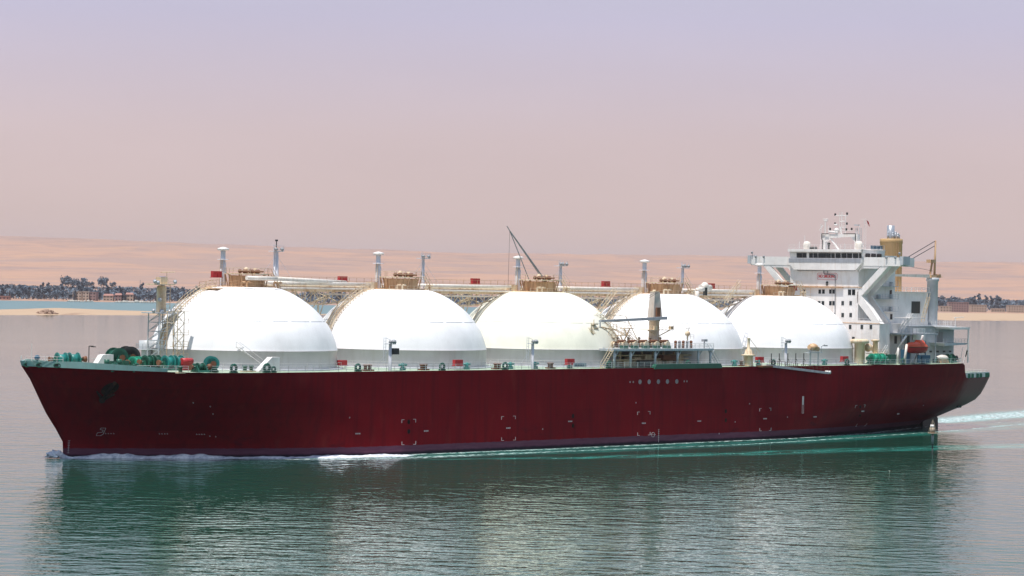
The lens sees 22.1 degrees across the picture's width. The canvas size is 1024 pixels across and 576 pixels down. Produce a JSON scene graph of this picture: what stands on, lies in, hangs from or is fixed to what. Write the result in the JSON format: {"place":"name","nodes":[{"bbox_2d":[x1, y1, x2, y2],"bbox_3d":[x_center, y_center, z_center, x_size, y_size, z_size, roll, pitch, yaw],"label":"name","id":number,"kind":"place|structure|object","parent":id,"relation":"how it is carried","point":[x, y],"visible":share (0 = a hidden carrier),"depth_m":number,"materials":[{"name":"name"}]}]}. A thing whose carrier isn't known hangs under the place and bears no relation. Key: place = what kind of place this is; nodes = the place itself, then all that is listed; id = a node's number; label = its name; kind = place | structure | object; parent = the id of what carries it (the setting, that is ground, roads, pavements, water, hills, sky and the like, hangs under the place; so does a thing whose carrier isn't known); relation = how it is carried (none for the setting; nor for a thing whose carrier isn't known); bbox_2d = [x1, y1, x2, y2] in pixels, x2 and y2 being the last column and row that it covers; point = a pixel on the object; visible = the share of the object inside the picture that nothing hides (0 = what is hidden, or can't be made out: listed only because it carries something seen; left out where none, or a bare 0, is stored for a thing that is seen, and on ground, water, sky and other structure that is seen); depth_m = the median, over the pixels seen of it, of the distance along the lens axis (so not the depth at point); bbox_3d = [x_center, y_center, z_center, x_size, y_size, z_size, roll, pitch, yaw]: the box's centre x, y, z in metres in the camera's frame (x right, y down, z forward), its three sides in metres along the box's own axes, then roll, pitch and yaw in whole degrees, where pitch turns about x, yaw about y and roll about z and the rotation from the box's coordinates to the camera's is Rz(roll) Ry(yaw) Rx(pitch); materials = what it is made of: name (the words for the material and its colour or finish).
{"place":"outdoors","nodes":[
{"label":"outdoors","id":0,"kind":"place"},
{"bbox_2d":[0,308,325,314],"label":"sand bar","id":1,"kind":"object","parent":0,"point":[67,311],"visible":0.51,"depth_m":2382.55,"materials":[{"name":"beige sand"}]},
{"bbox_2d":[36,309,58,313],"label":"rubble mound","id":2,"kind":"object","parent":1,"relation":"on","point":[46,311],"visible":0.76,"depth_m":2255.98,"materials":[{"name":"beige stone"}]},
{"bbox_2d":[0,300,1023,575],"bbox_3d":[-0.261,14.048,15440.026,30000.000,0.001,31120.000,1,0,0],"label":"water","id":3,"kind":"structure","parent":0,"point":[850,504],"depth_m":399.27,"materials":[{"name":"teal liquid"}]},
{"bbox_2d":[45,449,62,457],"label":"bow spray","id":4,"kind":"object","parent":3,"relation":"on","point":[53,454],"visible":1,"depth_m":477.64,"materials":[{"name":"white liquid"}]},
{"bbox_2d":[59,452,412,458],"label":"bow wave","id":5,"kind":"object","parent":3,"relation":"on","point":[183,456],"visible":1,"depth_m":485.10,"materials":[{"name":"white liquid"}]},
{"bbox_2d":[20,212,989,456],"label":"gas tanker","id":6,"kind":"object","parent":3,"relation":"on","point":[815,342],"visible":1,"depth_m":537.11,"materials":[{"name":"red paint"}]},
{"bbox_2d":[904,340,927,352],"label":"lifeboat","id":7,"kind":"object","parent":6,"relation":"hanging from","point":[918,346],"visible":1,"depth_m":622.96,"materials":[{"name":"red paint"}]},
{"bbox_2d":[936,355,948,362],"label":"covered rescue boat","id":8,"kind":"object","parent":6,"relation":"on","point":[943,357],"visible":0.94,"depth_m":636.58,"materials":[{"name":"white paint"}]},
{"bbox_2d":[928,420,937,453],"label":"navigation beacon","id":9,"kind":"object","parent":3,"relation":"in","point":[932,430],"visible":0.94,"depth_m":538.55,"materials":[{"name":"paint"}]},
{"bbox_2d":[0,236,1023,313],"bbox_3d":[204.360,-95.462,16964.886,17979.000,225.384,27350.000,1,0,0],"label":"desert hills","id":10,"kind":"structure","parent":0,"point":[34,261],"depth_m":9954.37,"materials":[{"name":"beige sand"}]},
{"bbox_2d":[0,284,4,295],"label":"slender tree","id":11,"kind":"object","parent":10,"relation":"on","point":[1,291],"visible":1,"depth_m":3470.66,"materials":[{"name":"green plant"}]},
{"bbox_2d":[0,296,10,299],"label":"shore house","id":12,"kind":"structure","parent":10,"relation":"on","point":[5,297],"depth_m":3449.06,"materials":[{"name":"red tile"}]},
{"bbox_2d":[8,284,16,293],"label":"leafy tree","id":13,"kind":"object","parent":10,"relation":"on","point":[12,286],"visible":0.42,"depth_m":3662.06,"materials":[{"name":"green plant"}]},
{"bbox_2d":[10,289,21,296],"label":"leafy tree","id":14,"kind":"object","parent":10,"relation":"on","point":[17,293],"visible":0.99,"depth_m":3505.41,"materials":[{"name":"green plant"}]},
{"bbox_2d":[20,286,31,295],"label":"leafy tree","id":15,"kind":"object","parent":10,"relation":"on","point":[22,288],"visible":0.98,"depth_m":3524.50,"materials":[{"name":"green plant"}]},
{"bbox_2d":[25,286,30,297],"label":"slender tree","id":16,"kind":"object","parent":10,"relation":"on","point":[28,295],"visible":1,"depth_m":3495.92,"materials":[{"name":"green plant"}]},
{"bbox_2d":[35,286,41,298],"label":"slender tree","id":17,"kind":"object","parent":10,"relation":"on","point":[38,294],"visible":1,"depth_m":3486.43,"materials":[{"name":"green plant"}]},
{"bbox_2d":[40,286,51,298],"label":"leafy tree","id":18,"kind":"object","parent":10,"relation":"on","point":[46,289],"visible":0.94,"depth_m":3528.58,"materials":[{"name":"green plant"}]},
{"bbox_2d":[51,290,59,299],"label":"leafy tree","id":19,"kind":"object","parent":10,"relation":"on","point":[55,293],"visible":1,"depth_m":3517.53,"materials":[{"name":"green plant"}]},
{"bbox_2d":[59,290,67,299],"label":"leafy tree","id":20,"kind":"object","parent":10,"relation":"on","point":[63,293],"visible":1,"depth_m":3491.11,"materials":[{"name":"green plant"}]},
{"bbox_2d":[60,275,70,285],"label":"leafy tree","id":21,"kind":"object","parent":10,"relation":"on","point":[65,278],"visible":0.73,"depth_m":4627.36,"materials":[{"name":"green plant"}]},
{"bbox_2d":[64,278,75,286],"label":"leafy tree","id":22,"kind":"object","parent":10,"relation":"on","point":[70,282],"visible":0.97,"depth_m":4561.30,"materials":[{"name":"green plant"}]},
{"bbox_2d":[72,291,81,300],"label":"shore house","id":23,"kind":"structure","parent":10,"relation":"on","point":[78,296],"depth_m":3496.45,"materials":[{"name":"beige paint"}]},
{"bbox_2d":[82,291,89,300],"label":"shore house","id":24,"kind":"structure","parent":10,"relation":"on","point":[85,295],"depth_m":3495.04,"materials":[{"name":"beige paint"}]},
{"bbox_2d":[89,292,98,300],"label":"shore house","id":25,"kind":"structure","parent":10,"relation":"on","point":[93,296],"depth_m":3498.06,"materials":[{"name":"brown paint"}]},
{"bbox_2d":[97,276,106,287],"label":"leafy tree","id":26,"kind":"object","parent":10,"relation":"on","point":[101,281],"visible":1,"depth_m":4587.05,"materials":[{"name":"green plant"}]},
{"bbox_2d":[104,283,109,293],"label":"slender tree","id":27,"kind":"object","parent":10,"relation":"on","point":[106,291],"visible":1,"depth_m":3526.26,"materials":[{"name":"green plant"}]},
{"bbox_2d":[103,294,114,300],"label":"shore house","id":28,"kind":"structure","parent":10,"relation":"on","point":[108,297],"depth_m":3514.28,"materials":[{"name":"beige paint"}]},
{"bbox_2d":[110,286,123,293],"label":"leafy tree","id":29,"kind":"object","parent":10,"relation":"on","point":[117,289],"visible":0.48,"depth_m":3660.51,"materials":[{"name":"green plant"}]},
{"bbox_2d":[115,293,121,300],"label":"shore house","id":30,"kind":"structure","parent":10,"relation":"on","point":[118,296],"depth_m":3523.54,"materials":[{"name":"brown paint"}]},
{"bbox_2d":[118,286,123,299],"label":"slender tree","id":31,"kind":"object","parent":10,"relation":"on","point":[121,289],"visible":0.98,"depth_m":3535.22,"materials":[{"name":"green plant"}]},
{"bbox_2d":[123,293,134,300],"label":"shore house","id":32,"kind":"structure","parent":10,"relation":"on","point":[130,296],"depth_m":3527.69,"materials":[{"name":"beige paint"}]},
{"bbox_2d":[139,283,144,293],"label":"slender tree","id":33,"kind":"object","parent":10,"relation":"on","point":[141,287],"visible":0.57,"depth_m":3753.38,"materials":[{"name":"green plant"}]},
{"bbox_2d":[141,290,150,297],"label":"leafy tree","id":34,"kind":"object","parent":10,"relation":"on","point":[143,294],"visible":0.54,"depth_m":3554.97,"materials":[{"name":"green plant"}]},
{"bbox_2d":[147,292,154,301],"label":"leafy tree","id":35,"kind":"object","parent":10,"relation":"on","point":[150,296],"visible":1,"depth_m":3520.10,"materials":[{"name":"green plant"}]},
{"bbox_2d":[166,287,173,296],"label":"leafy tree","id":36,"kind":"object","parent":10,"relation":"on","point":[168,291],"visible":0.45,"depth_m":3651.75,"materials":[{"name":"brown plant"}]},
{"bbox_2d":[174,287,184,295],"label":"leafy tree","id":37,"kind":"object","parent":10,"relation":"on","point":[181,290],"visible":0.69,"depth_m":3721.75,"materials":[{"name":"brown plant"}]},
{"bbox_2d":[331,292,340,303],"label":"leafy tree","id":38,"kind":"object","parent":10,"relation":"on","point":[335,296],"visible":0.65,"depth_m":3726.34,"materials":[{"name":"green plant"}]},
{"bbox_2d":[0,285,1014,310],"bbox_3d":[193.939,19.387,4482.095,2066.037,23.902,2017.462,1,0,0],"label":"woodland","id":39,"kind":"object","parent":10,"relation":"on","point":[180,296],"visible":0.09,"depth_m":3694.95,"materials":[{"name":"green plant"}]},
{"bbox_2d":[5,284,1017,301],"bbox_3d":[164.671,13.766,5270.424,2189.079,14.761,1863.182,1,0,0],"label":"scrub","id":40,"kind":"object","parent":10,"relation":"on","point":[103,287],"visible":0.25,"depth_m":4534.25,"materials":[{"name":"green plant"}]},
{"bbox_2d":[938,299,946,305],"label":"leafy tree","id":41,"kind":"object","parent":10,"relation":"on","point":[941,302],"visible":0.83,"depth_m":4556.10,"materials":[{"name":"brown plant"}]},
{"bbox_2d":[938,306,951,311],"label":"shore house","id":42,"kind":"structure","parent":10,"relation":"on","point":[944,308],"depth_m":4436.95,"materials":[{"name":"beige paint"}]},
{"bbox_2d":[947,302,968,311],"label":"shore house","id":43,"kind":"structure","parent":10,"relation":"on","point":[960,306],"depth_m":4439.41,"materials":[{"name":"brown paint"}]},
{"bbox_2d":[963,298,972,304],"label":"leafy tree","id":44,"kind":"object","parent":10,"relation":"on","point":[970,301],"visible":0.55,"depth_m":4692.65,"materials":[{"name":"green plant"}]},
{"bbox_2d":[971,296,976,304],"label":"slender tree","id":45,"kind":"object","parent":10,"relation":"on","point":[974,300],"visible":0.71,"depth_m":4694.77,"materials":[{"name":"green plant"}]},
{"bbox_2d":[969,305,986,311],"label":"shore house","id":46,"kind":"structure","parent":10,"relation":"on","point":[977,308],"depth_m":4482.06,"materials":[{"name":"beige paint"}]},
{"bbox_2d":[989,296,993,306],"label":"slender tree","id":47,"kind":"object","parent":10,"relation":"on","point":[990,302],"visible":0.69,"depth_m":4765.33,"materials":[{"name":"green plant"}]},
{"bbox_2d":[991,308,1004,312],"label":"shore house","id":48,"kind":"structure","parent":10,"relation":"on","point":[1001,310],"depth_m":4518.04,"materials":[{"name":"beige paint"}]},
{"bbox_2d":[999,301,1009,308],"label":"leafy tree","id":49,"kind":"object","parent":10,"relation":"on","point":[1004,304],"visible":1,"depth_m":4569.69,"materials":[{"name":"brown plant"}]},
{"bbox_2d":[1006,305,1023,312],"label":"shore house","id":50,"kind":"structure","parent":10,"relation":"on","point":[1014,308],"depth_m":4534.05,"materials":[{"name":"beige paint"}]},
{"bbox_2d":[0,0,1023,261],"label":"sky","id":51,"kind":"structure","parent":0,"point":[580,127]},
{"bbox_2d":[937,313,1023,320],"bbox_3d":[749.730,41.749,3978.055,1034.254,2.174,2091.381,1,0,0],"label":"sand bar","id":52,"kind":"object","parent":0,"point":[987,316],"visible":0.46,"depth_m":3603.56,"materials":[{"name":"beige sand"}]}
]}

